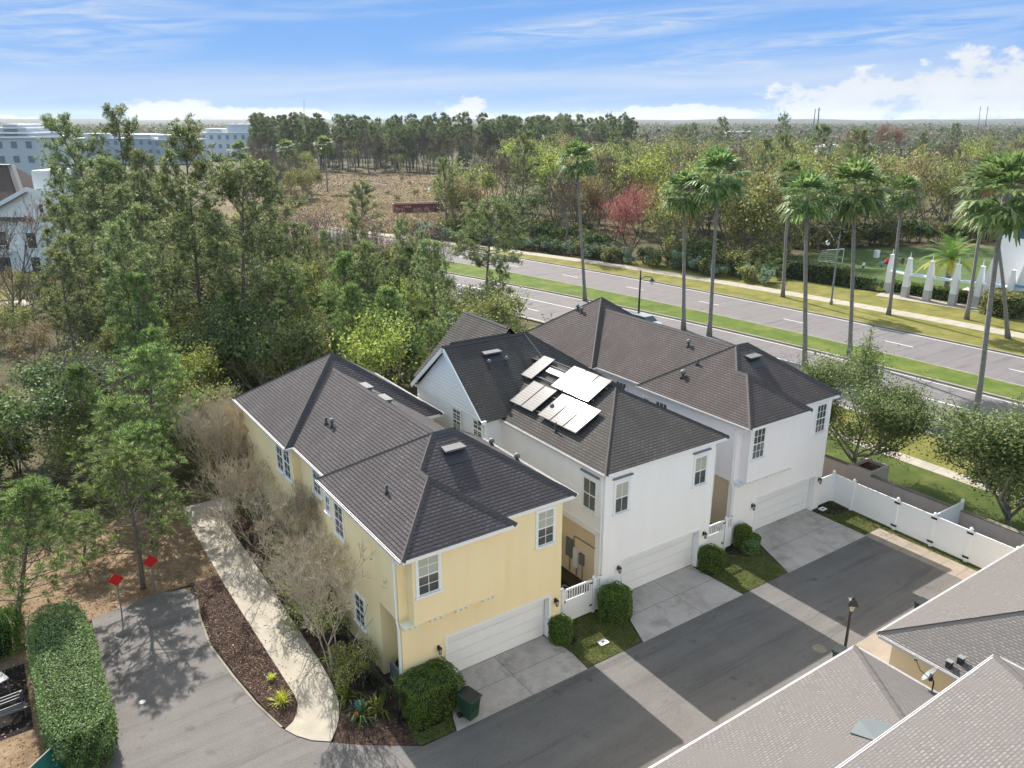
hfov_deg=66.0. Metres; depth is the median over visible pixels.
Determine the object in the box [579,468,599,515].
window
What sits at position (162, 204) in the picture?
pine tree
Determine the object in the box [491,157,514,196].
bare tree
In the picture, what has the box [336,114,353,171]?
pine tree
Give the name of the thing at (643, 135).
bare tree
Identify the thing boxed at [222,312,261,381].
young pine
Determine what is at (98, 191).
pine tree
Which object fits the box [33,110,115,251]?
pine tree
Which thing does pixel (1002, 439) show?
street tree
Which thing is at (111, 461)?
young pine
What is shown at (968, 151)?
broadleaf tree
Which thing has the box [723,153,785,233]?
broadleaf tree
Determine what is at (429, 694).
box hedge
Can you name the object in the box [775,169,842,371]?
fan palm
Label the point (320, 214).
bare tree
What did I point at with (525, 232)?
shrub
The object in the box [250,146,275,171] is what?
bare tree
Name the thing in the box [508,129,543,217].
pine tree
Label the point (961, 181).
broadleaf tree
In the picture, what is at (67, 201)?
pine tree
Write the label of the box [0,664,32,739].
terrace
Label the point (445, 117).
pine tree
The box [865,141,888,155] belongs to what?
broadleaf tree
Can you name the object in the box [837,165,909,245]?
broadleaf tree
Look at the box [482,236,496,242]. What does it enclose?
shrub
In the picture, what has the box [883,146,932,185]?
broadleaf tree
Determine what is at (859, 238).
shrub
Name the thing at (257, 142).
bare tree
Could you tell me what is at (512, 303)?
broadleaf tree
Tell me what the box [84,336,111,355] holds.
shrub
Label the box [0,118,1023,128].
hill
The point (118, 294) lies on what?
young pine
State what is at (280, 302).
young pine
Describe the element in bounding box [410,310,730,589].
white house
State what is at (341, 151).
bare tree
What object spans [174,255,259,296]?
broadleaf tree
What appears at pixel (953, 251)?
date palm
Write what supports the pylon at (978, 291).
on the pavement at (896, 295)
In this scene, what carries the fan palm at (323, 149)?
on the field
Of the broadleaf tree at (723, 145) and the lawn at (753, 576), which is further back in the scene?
the broadleaf tree at (723, 145)
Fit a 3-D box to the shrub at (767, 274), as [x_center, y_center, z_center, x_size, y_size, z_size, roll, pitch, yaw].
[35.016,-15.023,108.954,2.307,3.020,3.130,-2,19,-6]
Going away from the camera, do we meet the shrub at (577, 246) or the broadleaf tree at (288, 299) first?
the broadleaf tree at (288, 299)
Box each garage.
[648,645,937,767]
[876,544,1023,692]
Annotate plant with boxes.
[321,645,337,664]
[330,680,367,709]
[342,695,379,728]
[350,667,385,688]
[364,689,390,722]
[377,684,393,703]
[876,287,885,292]
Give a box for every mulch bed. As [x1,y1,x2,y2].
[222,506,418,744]
[399,709,445,732]
[543,634,578,644]
[724,543,761,556]
[812,501,848,514]
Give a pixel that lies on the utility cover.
(603, 642)
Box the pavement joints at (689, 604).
[477,521,968,690]
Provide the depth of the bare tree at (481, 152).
356.48 m
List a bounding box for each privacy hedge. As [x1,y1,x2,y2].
[0,605,29,658]
[24,598,122,767]
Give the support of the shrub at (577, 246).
on the ground at (568, 577)
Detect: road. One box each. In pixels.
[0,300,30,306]
[92,536,961,767]
[144,233,1023,445]
[195,222,1023,384]
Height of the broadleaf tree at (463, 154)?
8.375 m
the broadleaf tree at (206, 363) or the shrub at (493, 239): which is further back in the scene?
the shrub at (493, 239)
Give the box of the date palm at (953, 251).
[915,231,989,287]
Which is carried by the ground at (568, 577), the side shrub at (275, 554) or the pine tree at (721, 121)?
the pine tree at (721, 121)
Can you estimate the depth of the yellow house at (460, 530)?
32.81 m
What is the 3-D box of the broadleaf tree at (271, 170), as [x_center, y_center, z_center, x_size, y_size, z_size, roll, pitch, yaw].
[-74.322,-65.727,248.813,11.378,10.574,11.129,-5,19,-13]
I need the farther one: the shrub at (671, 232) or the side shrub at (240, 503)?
the shrub at (671, 232)
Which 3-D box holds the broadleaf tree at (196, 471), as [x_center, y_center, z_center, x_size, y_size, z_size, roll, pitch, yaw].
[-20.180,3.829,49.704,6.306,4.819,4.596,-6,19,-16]
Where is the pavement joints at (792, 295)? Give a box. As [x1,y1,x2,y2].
[501,250,1022,479]
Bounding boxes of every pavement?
[182,496,338,740]
[231,216,1023,338]
[831,429,1017,500]
[876,292,1023,318]
[956,287,968,305]
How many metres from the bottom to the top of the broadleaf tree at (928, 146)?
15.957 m
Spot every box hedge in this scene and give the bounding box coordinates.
[391,656,465,730]
[782,259,850,286]
[839,273,876,290]
[876,279,984,304]
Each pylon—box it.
[883,249,894,292]
[900,252,912,297]
[922,256,935,300]
[947,260,961,304]
[971,260,985,307]
[1006,265,1017,290]
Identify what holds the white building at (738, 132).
on the ground at (568, 577)
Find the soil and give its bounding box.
[561,579,580,594]
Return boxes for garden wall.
[822,454,1023,548]
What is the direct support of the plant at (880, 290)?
on the ground at (568, 577)
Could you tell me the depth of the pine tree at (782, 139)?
178.51 m
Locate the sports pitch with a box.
[808,246,994,288]
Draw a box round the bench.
[0,690,27,717]
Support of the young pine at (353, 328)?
on the ground at (568, 577)
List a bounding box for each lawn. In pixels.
[0,287,28,299]
[142,221,1023,400]
[321,227,1023,354]
[411,711,454,745]
[562,610,641,667]
[620,259,1023,332]
[710,546,786,593]
[813,501,883,534]
[825,435,1023,531]
[830,408,1023,486]
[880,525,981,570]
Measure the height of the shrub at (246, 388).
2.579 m
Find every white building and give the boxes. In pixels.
[0,124,74,187]
[76,133,161,163]
[151,134,206,163]
[199,124,286,159]
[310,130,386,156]
[724,131,771,141]
[811,144,854,153]
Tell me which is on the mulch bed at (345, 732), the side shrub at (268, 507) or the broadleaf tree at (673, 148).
the side shrub at (268, 507)
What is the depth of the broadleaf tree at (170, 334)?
64.01 m
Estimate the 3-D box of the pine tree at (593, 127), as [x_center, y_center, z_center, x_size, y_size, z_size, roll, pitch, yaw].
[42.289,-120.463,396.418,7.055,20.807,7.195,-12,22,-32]
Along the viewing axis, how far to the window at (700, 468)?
38.40 m
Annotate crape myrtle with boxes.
[180,455,274,544]
[201,477,311,578]
[232,518,352,627]
[259,531,385,675]
[267,479,321,560]
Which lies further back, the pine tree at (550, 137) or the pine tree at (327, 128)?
the pine tree at (327, 128)
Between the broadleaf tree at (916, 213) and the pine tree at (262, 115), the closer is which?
the broadleaf tree at (916, 213)
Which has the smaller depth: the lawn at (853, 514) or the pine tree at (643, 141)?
the lawn at (853, 514)
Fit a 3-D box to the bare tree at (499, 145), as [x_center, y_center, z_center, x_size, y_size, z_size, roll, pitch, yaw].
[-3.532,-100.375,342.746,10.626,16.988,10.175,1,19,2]
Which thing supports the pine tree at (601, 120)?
on the ground at (568, 577)
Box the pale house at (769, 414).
[526,297,841,543]
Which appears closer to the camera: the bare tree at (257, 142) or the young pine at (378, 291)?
the young pine at (378, 291)
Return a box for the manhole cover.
[812,644,826,652]
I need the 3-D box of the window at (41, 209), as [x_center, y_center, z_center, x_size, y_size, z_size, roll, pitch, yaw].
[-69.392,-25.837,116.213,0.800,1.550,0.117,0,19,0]
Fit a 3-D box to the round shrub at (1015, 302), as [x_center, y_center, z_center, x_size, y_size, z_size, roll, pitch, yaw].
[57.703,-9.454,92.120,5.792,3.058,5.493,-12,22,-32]
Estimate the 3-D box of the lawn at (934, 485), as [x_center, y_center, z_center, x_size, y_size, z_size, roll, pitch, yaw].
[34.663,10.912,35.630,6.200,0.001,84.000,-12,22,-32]
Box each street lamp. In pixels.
[638,270,654,313]
[826,232,840,304]
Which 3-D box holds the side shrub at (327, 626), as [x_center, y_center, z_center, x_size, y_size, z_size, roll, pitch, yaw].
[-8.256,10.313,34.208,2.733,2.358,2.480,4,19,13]
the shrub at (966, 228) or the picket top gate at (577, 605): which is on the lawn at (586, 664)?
the picket top gate at (577, 605)
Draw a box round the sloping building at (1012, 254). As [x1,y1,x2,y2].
[983,229,1023,293]
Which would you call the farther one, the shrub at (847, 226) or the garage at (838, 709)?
the shrub at (847, 226)
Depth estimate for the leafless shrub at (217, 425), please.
44.89 m
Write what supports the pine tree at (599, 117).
on the ground at (568, 577)
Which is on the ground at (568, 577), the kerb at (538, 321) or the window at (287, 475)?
the kerb at (538, 321)
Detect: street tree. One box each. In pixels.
[791,322,949,469]
[908,386,1023,526]
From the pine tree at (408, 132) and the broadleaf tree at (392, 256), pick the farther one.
the pine tree at (408, 132)
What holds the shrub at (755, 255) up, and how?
on the ground at (568, 577)
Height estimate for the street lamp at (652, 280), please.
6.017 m
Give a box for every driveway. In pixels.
[453,636,586,730]
[628,565,742,641]
[754,509,865,571]
[855,632,891,663]
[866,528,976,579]
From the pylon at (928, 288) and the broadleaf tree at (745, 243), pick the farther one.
the broadleaf tree at (745, 243)
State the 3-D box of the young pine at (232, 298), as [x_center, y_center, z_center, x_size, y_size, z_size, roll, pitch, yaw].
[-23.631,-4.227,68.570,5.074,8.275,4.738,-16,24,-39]
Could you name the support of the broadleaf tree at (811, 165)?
on the ground at (568, 577)
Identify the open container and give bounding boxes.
[392,202,442,212]
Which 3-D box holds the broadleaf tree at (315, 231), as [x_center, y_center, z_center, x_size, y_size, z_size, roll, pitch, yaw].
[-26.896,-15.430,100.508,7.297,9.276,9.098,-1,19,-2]
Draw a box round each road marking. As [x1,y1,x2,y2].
[321,253,1021,405]
[375,236,1023,358]
[458,284,971,410]
[459,256,1021,371]
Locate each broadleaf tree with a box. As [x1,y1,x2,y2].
[0,266,25,301]
[0,271,31,306]
[0,301,25,328]
[0,305,47,342]
[0,311,11,339]
[0,321,10,354]
[0,321,61,367]
[0,347,116,430]
[0,372,97,475]
[0,381,55,470]
[10,270,36,307]
[11,362,122,438]
[20,280,76,310]
[22,314,81,354]
[23,409,104,484]
[26,273,59,306]
[29,281,100,326]
[30,333,141,468]
[59,293,105,342]
[61,251,108,303]
[64,339,100,368]
[71,389,195,484]
[73,353,120,383]
[74,273,122,324]
[75,251,130,281]
[96,360,157,394]
[97,319,137,356]
[123,319,196,386]
[126,288,179,324]
[132,234,173,259]
[133,391,191,454]
[134,345,186,398]
[142,285,209,329]
[150,258,188,291]
[150,295,220,339]
[152,252,185,277]
[152,338,228,404]
[155,349,229,406]
[158,408,233,478]
[161,376,243,474]
[163,265,205,311]
[165,208,223,234]
[166,307,268,379]
[168,283,219,301]
[169,316,232,359]
[170,236,223,253]
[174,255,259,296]
[179,281,287,395]
[179,302,227,369]
[198,297,327,388]
[201,260,303,328]
[202,211,232,243]
[226,211,276,247]
[228,313,321,382]
[241,256,272,285]
[244,155,268,188]
[251,306,333,380]
[252,288,313,328]
[264,145,284,167]
[266,165,294,195]
[267,159,292,190]
[272,299,336,359]
[278,165,311,198]
[280,226,324,265]
[283,255,318,307]
[285,137,311,165]
[286,289,338,322]
[287,267,326,290]
[289,149,306,166]
[289,234,325,274]
[290,163,322,193]
[296,251,332,289]
[297,280,348,318]
[298,164,329,198]
[299,151,317,171]
[303,276,342,321]
[304,143,317,162]
[304,303,351,361]
[306,273,341,294]
[308,327,340,360]
[323,254,384,298]
[327,151,344,168]
[327,300,419,387]
[339,255,417,318]
[342,141,362,165]
[343,148,362,166]
[353,327,410,381]
[359,235,411,274]
[367,144,395,166]
[368,139,399,170]
[378,230,420,256]
[380,268,444,329]
[382,153,407,171]
[385,239,437,285]
[397,147,418,169]
[401,314,445,387]
[404,275,458,327]
[412,303,515,367]
[414,268,459,315]
[416,301,479,364]
[425,167,484,219]
[430,149,446,165]
[433,296,485,334]
[436,155,509,217]
[437,169,490,225]
[449,286,517,326]
[454,273,516,310]
[455,154,469,169]
[456,139,474,157]
[459,152,470,162]
[471,285,533,332]
[474,143,491,162]
[487,180,554,233]
[494,139,538,209]
[498,133,537,158]
[524,138,545,177]
[529,138,585,211]
[530,170,580,223]
[534,143,591,220]
[535,139,567,156]
[536,165,555,212]
[540,130,571,144]
[540,156,611,226]
[542,177,601,225]
[552,133,583,150]
[563,180,609,224]
[566,144,623,224]
[585,138,636,215]
[588,141,602,157]
[600,151,631,211]
[609,146,675,233]
[614,137,642,163]
[628,137,681,176]
[634,138,695,175]
[634,172,673,229]
[635,151,695,227]
[638,188,712,264]
[639,150,692,218]
[644,150,735,239]
[654,132,697,150]
[666,139,698,157]
[671,141,749,229]
[687,142,713,158]
[694,179,726,236]
[696,139,736,150]
[703,155,782,248]
[710,140,762,216]
[717,180,758,249]
[721,185,770,253]
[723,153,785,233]
[724,163,846,254]
[732,175,810,248]
[742,136,788,160]
[745,135,769,152]
[745,140,781,170]
[745,160,826,247]
[747,152,829,245]
[749,144,799,175]
[755,133,814,160]
[773,141,823,232]
[775,150,849,250]
[808,166,871,247]
[815,153,863,223]
[816,152,876,221]
[820,142,865,160]
[830,141,864,161]
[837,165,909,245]
[840,133,870,145]
[853,148,904,225]
[863,175,909,244]
[864,143,944,241]
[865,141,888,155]
[872,118,908,149]
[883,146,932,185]
[897,157,954,220]
[905,136,940,154]
[909,154,968,225]
[917,152,979,225]
[934,146,984,173]
[947,131,1000,155]
[953,138,988,159]
[957,155,989,208]
[970,175,1021,201]
[1004,132,1023,152]
[1010,179,1023,204]
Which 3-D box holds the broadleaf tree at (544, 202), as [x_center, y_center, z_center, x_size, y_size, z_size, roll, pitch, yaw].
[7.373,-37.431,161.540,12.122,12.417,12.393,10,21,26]
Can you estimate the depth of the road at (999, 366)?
90.02 m
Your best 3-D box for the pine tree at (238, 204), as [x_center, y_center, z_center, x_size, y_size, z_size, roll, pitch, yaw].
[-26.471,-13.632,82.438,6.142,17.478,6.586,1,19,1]
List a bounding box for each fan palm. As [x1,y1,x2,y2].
[227,140,250,159]
[275,138,297,194]
[313,134,334,191]
[556,139,598,300]
[660,169,708,329]
[684,144,754,336]
[772,158,804,296]
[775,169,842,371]
[819,155,896,357]
[880,173,926,314]
[950,149,1023,417]
[962,154,1009,319]
[973,198,1018,338]
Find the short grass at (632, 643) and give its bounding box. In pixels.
[422,502,978,742]
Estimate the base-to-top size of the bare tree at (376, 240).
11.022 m
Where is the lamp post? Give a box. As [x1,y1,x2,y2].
[844,597,858,646]
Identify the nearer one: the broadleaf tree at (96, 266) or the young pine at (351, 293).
the young pine at (351, 293)
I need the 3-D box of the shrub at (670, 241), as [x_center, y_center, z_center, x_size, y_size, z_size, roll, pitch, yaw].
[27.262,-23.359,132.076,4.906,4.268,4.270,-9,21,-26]
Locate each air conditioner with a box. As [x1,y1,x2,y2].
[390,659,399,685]
[561,584,575,598]
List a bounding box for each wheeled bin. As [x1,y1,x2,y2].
[455,685,482,720]
[831,644,847,656]
[914,597,928,608]
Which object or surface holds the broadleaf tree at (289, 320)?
on the ground at (568, 577)
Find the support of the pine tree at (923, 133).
on the ground at (568, 577)
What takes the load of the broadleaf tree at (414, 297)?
on the ground at (568, 577)
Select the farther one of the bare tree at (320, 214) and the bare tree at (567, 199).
the bare tree at (567, 199)
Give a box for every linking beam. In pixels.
[890,270,903,273]
[909,274,925,277]
[932,277,951,281]
[960,280,975,283]
[982,282,1006,287]
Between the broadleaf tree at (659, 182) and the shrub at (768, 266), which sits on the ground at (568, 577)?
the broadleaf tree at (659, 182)
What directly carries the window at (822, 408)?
in the pale house at (769, 414)
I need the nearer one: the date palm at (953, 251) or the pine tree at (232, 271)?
the pine tree at (232, 271)
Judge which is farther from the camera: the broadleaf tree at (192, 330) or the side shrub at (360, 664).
the broadleaf tree at (192, 330)
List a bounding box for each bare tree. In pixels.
[0,194,56,307]
[0,211,49,333]
[14,273,41,324]
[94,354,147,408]
[241,136,256,153]
[248,132,262,148]
[248,137,265,149]
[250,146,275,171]
[252,292,284,367]
[260,140,279,165]
[270,150,300,191]
[280,206,298,242]
[281,236,303,260]
[282,208,309,238]
[294,160,308,192]
[298,209,319,251]
[302,205,333,250]
[305,136,317,167]
[307,198,331,233]
[314,224,346,249]
[320,229,350,265]
[326,217,358,252]
[326,222,362,254]
[326,232,353,277]
[331,143,340,171]
[338,143,349,170]
[343,139,355,168]
[351,209,378,245]
[355,137,368,167]
[358,129,387,170]
[362,221,392,271]
[368,141,380,171]
[375,238,393,265]
[384,141,393,166]
[399,222,419,253]
[407,133,425,171]
[414,214,440,248]
[416,133,432,170]
[423,143,436,169]
[426,141,440,171]
[426,233,455,310]
[428,227,450,271]
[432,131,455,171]
[441,130,455,157]
[445,141,458,162]
[458,142,464,165]
[464,137,480,170]
[467,130,477,160]
[469,153,494,210]
[472,157,498,209]
[475,146,487,160]
[480,130,500,163]
[480,148,511,210]
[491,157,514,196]
[493,134,512,160]
[495,152,515,203]
[497,153,516,200]
[500,155,530,215]
[543,160,584,254]
[556,182,581,221]
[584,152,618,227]
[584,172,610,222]
[585,129,601,146]
[585,131,599,145]
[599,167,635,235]
[638,132,651,140]
[652,150,685,222]
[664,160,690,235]
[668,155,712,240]
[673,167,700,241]
[681,144,700,165]
[686,140,700,149]
[723,143,749,225]
[724,151,758,182]
[886,157,918,218]
[906,137,930,157]
[929,175,959,229]
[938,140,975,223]
[947,136,973,156]
[950,152,979,220]
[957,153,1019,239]
[993,140,1023,152]
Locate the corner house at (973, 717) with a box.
[835,654,1023,767]
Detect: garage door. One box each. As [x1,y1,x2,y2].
[448,600,543,672]
[623,533,692,589]
[755,479,809,529]
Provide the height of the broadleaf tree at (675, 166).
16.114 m
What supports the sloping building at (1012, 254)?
on the ground at (568, 577)
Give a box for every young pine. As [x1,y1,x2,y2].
[0,472,106,618]
[45,509,118,563]
[46,362,111,464]
[50,439,194,589]
[56,308,97,358]
[65,391,187,520]
[89,297,117,348]
[94,418,187,544]
[95,341,210,490]
[103,271,171,392]
[104,367,148,428]
[105,259,135,319]
[125,322,187,413]
[211,289,251,368]
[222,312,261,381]
[244,266,279,337]
[257,240,283,262]
[262,299,296,374]
[266,260,321,328]
[315,250,373,341]
[317,297,341,326]
[327,282,373,367]
[339,306,368,363]
[347,253,381,335]
[360,285,420,381]
[366,285,413,377]
[396,245,427,306]
[405,306,439,355]
[406,317,445,390]
[419,250,441,289]
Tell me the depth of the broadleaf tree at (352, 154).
383.18 m
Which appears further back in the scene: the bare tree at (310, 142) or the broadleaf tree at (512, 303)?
the bare tree at (310, 142)
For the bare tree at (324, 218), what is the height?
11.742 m
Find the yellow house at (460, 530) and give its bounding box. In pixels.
[232,352,578,674]
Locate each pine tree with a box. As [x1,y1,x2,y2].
[32,247,104,362]
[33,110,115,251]
[36,164,85,256]
[37,193,99,343]
[42,231,103,356]
[44,203,98,288]
[68,155,134,308]
[70,190,99,248]
[84,191,123,276]
[87,102,157,239]
[90,163,122,245]
[91,183,162,324]
[94,217,160,361]
[96,167,136,232]
[104,245,165,331]
[112,201,177,331]
[114,148,167,244]
[122,168,169,253]
[137,168,201,275]
[153,112,240,319]
[160,142,309,381]
[206,247,250,311]
[225,169,289,264]
[228,230,256,265]
[247,112,265,147]
[248,113,264,154]
[256,113,269,153]
[257,117,272,164]
[263,119,280,158]
[269,116,278,147]
[276,114,299,158]
[276,115,284,130]
[277,120,294,143]
[277,220,314,302]
[288,111,302,162]
[292,119,303,145]
[292,221,315,264]
[295,111,311,164]
[298,115,314,161]
[310,112,327,169]
[313,118,328,169]
[313,229,340,273]
[323,125,332,167]
[330,114,346,169]
[332,119,350,143]
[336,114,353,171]
[338,215,368,260]
[340,179,385,244]
[343,113,361,171]
[347,238,386,330]
[349,118,362,166]
[355,243,386,334]
[360,115,373,165]
[364,124,378,170]
[368,122,381,168]
[369,125,380,169]
[373,118,385,135]
[379,125,386,163]
[381,119,399,171]
[381,254,418,360]
[387,114,400,156]
[389,119,404,168]
[392,217,416,274]
[397,125,410,171]
[398,125,414,171]
[401,122,415,170]
[403,113,418,137]
[406,119,419,168]
[407,230,438,304]
[409,118,422,170]
[409,238,455,318]
[416,116,436,170]
[420,115,428,162]
[424,112,438,166]
[431,155,456,231]
[435,112,454,162]
[435,121,450,169]
[438,116,454,167]
[445,194,530,287]
[451,113,467,165]
[456,111,473,170]
[459,123,474,169]
[475,112,490,158]
[475,122,490,163]
[485,120,495,163]
[485,253,516,300]
[489,118,503,148]
[495,114,512,139]
[502,115,519,142]
[507,116,519,138]
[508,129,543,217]
[512,116,522,134]
[522,116,535,137]
[531,115,543,142]
[532,115,546,140]
[537,114,553,135]
[540,125,552,141]
[543,115,554,134]
[544,135,559,150]
[547,124,557,135]
[554,120,563,137]
[558,115,573,139]
[560,113,571,133]
[563,122,576,140]
[572,113,586,139]
[583,117,594,135]
[588,123,601,140]
[590,116,606,135]
[594,117,608,141]
[595,122,605,143]
[599,149,613,216]
[605,113,613,135]
[606,116,619,139]
[607,130,622,199]
[616,112,629,138]
[616,139,631,157]
[618,156,635,217]
[620,119,634,142]
[627,120,637,140]
[630,117,639,136]
[633,140,646,169]
[672,150,681,159]
[673,125,692,144]
[687,122,699,142]
[711,116,731,143]
[749,136,777,235]
[773,132,796,163]
[775,111,791,140]
[802,123,833,162]
[836,137,852,156]
[840,127,874,186]
[915,131,929,155]
[944,122,961,144]
[983,130,999,142]
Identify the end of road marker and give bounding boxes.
[108,573,122,610]
[143,555,157,591]
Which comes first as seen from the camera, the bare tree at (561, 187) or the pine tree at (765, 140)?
the bare tree at (561, 187)
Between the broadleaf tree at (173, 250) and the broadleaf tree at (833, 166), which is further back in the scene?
the broadleaf tree at (833, 166)
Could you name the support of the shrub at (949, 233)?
on the leaf litter ground at (982, 243)
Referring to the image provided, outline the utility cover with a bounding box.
[597,638,608,645]
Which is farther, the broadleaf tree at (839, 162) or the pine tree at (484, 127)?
the pine tree at (484, 127)
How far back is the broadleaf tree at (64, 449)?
47.01 m
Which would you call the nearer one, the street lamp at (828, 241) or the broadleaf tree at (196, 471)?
the broadleaf tree at (196, 471)
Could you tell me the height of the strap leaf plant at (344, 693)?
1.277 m
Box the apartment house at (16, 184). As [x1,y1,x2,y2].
[0,164,102,271]
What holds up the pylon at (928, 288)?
on the pavement at (896, 295)
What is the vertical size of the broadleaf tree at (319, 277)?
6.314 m
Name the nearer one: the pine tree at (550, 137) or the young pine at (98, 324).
the young pine at (98, 324)
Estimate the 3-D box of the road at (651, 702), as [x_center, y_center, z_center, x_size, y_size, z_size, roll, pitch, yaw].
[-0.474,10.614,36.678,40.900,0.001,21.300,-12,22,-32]
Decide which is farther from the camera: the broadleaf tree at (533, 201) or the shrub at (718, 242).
the broadleaf tree at (533, 201)
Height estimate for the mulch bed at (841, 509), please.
0.001 m
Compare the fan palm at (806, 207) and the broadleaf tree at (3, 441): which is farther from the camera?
the fan palm at (806, 207)
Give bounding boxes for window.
[0,156,5,162]
[0,231,9,250]
[0,256,11,271]
[10,141,17,147]
[13,156,19,162]
[25,141,31,147]
[25,232,37,248]
[28,156,34,162]
[30,256,40,271]
[37,203,44,213]
[275,443,283,474]
[282,450,292,483]
[311,468,322,500]
[324,492,331,517]
[332,499,345,543]
[353,588,366,633]
[415,553,443,600]
[451,404,461,429]
[472,416,482,437]
[534,505,556,549]
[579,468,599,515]
[612,473,633,516]
[615,378,627,390]
[642,395,650,400]
[654,398,668,408]
[691,448,711,488]
[749,427,767,462]
[812,401,828,435]
[1013,229,1023,238]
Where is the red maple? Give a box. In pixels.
[574,177,663,253]
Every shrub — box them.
[0,423,39,473]
[52,409,103,441]
[73,475,109,505]
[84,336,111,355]
[88,346,126,361]
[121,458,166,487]
[155,389,238,475]
[169,387,252,507]
[177,383,244,495]
[181,369,226,395]
[191,409,257,489]
[221,370,257,398]
[224,414,245,452]
[225,483,267,523]
[244,486,271,519]
[248,503,282,544]
[248,531,300,579]
[251,373,272,387]
[261,507,283,536]
[261,527,308,560]
[264,533,327,596]
[277,557,338,632]
[292,584,351,644]
[326,632,371,677]
[330,636,381,689]
[421,222,435,236]
[432,222,449,235]
[437,214,460,235]
[441,227,451,238]
[444,214,462,233]
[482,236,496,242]
[490,220,512,232]
[496,231,516,243]
[510,219,529,232]
[519,213,545,225]
[519,227,535,238]
[519,235,540,249]
[529,219,555,235]
[529,224,550,246]
[533,214,551,224]
[535,233,550,249]
[538,232,555,251]
[541,217,565,227]
[541,226,559,238]
[541,238,558,252]
[547,612,573,646]
[552,238,570,253]
[554,223,576,245]
[561,240,575,254]
[567,234,585,251]
[569,220,597,237]
[571,237,588,255]
[572,219,595,231]
[577,228,600,253]
[582,228,612,253]
[583,242,597,255]
[583,243,598,257]
[591,242,607,258]
[596,580,634,625]
[600,243,621,261]
[601,244,617,257]
[613,245,632,262]
[621,245,634,263]
[636,246,653,262]
[644,247,658,264]
[647,246,664,266]
[657,241,671,261]
[662,233,688,247]
[662,250,677,266]
[663,227,679,248]
[669,249,682,268]
[671,245,687,256]
[671,255,691,270]
[672,237,694,250]
[686,244,709,268]
[686,254,701,271]
[687,234,724,253]
[691,254,710,272]
[697,542,724,575]
[698,247,720,258]
[699,255,720,274]
[701,236,725,246]
[705,245,730,269]
[706,263,729,276]
[716,246,752,274]
[724,259,750,276]
[733,262,758,282]
[733,522,752,549]
[735,244,757,262]
[735,263,753,277]
[740,538,760,555]
[742,241,764,263]
[752,531,761,544]
[754,243,790,265]
[754,245,774,263]
[755,259,776,281]
[758,266,776,284]
[765,254,789,266]
[770,238,797,257]
[771,260,790,278]
[782,230,803,246]
[790,254,814,259]
[808,223,826,244]
[812,230,836,246]
[826,222,841,245]
[832,217,862,244]
[840,226,868,246]
[847,221,878,245]
[858,217,889,244]
[870,221,897,246]
[880,230,901,245]
[888,215,917,240]
[900,219,924,241]
[908,218,936,242]
[919,223,937,240]
[924,217,951,241]
[938,218,964,241]
[954,222,967,240]
[955,221,975,240]
[966,223,992,242]
[977,287,1023,318]
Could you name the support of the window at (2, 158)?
in the white building at (20, 147)
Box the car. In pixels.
[634,313,662,324]
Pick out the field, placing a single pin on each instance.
(228, 210)
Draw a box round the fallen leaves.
[0,484,318,767]
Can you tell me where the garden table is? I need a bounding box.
[0,672,11,693]
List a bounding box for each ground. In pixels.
[0,127,1016,745]
[0,502,218,660]
[0,649,110,767]
[910,240,995,246]
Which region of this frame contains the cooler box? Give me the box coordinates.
[873,250,880,257]
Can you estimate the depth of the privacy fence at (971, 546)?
42.91 m
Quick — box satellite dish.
[914,657,936,690]
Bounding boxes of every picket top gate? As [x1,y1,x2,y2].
[560,575,601,619]
[708,516,732,548]
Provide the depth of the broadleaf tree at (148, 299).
77.38 m
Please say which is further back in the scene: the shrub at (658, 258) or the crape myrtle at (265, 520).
the shrub at (658, 258)
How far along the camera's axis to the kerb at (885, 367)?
81.41 m
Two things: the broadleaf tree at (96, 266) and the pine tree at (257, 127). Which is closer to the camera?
the broadleaf tree at (96, 266)
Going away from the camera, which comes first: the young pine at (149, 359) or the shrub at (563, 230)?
the young pine at (149, 359)
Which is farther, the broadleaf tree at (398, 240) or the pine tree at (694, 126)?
the pine tree at (694, 126)
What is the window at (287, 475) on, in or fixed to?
in the yellow house at (460, 530)
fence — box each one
[29,738,66,767]
[318,599,409,723]
[818,470,1018,567]
[937,498,964,524]
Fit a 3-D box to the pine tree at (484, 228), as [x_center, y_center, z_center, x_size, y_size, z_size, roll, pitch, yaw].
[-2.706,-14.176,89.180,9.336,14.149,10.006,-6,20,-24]
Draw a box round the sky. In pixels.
[0,0,1023,119]
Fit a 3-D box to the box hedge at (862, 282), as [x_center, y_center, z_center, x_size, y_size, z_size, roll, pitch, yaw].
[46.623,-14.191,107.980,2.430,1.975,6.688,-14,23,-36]
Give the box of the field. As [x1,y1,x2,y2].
[192,173,511,232]
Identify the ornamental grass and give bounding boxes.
[267,673,275,679]
[268,688,291,708]
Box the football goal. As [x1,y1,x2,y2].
[818,249,843,261]
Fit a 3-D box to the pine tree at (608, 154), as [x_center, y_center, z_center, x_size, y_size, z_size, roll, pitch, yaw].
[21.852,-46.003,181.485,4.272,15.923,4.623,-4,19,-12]
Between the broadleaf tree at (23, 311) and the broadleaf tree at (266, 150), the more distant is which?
the broadleaf tree at (266, 150)
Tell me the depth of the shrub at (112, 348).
71.32 m
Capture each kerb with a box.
[156,232,1023,403]
[196,595,282,726]
[229,217,1023,357]
[316,239,1023,386]
[322,272,964,446]
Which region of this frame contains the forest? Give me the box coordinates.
[0,121,1023,179]
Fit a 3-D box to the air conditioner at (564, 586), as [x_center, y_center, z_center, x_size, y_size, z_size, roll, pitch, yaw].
[2.447,10.035,37.111,0.800,0.822,0.800,-15,24,-37]
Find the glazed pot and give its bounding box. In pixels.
[354,700,362,710]

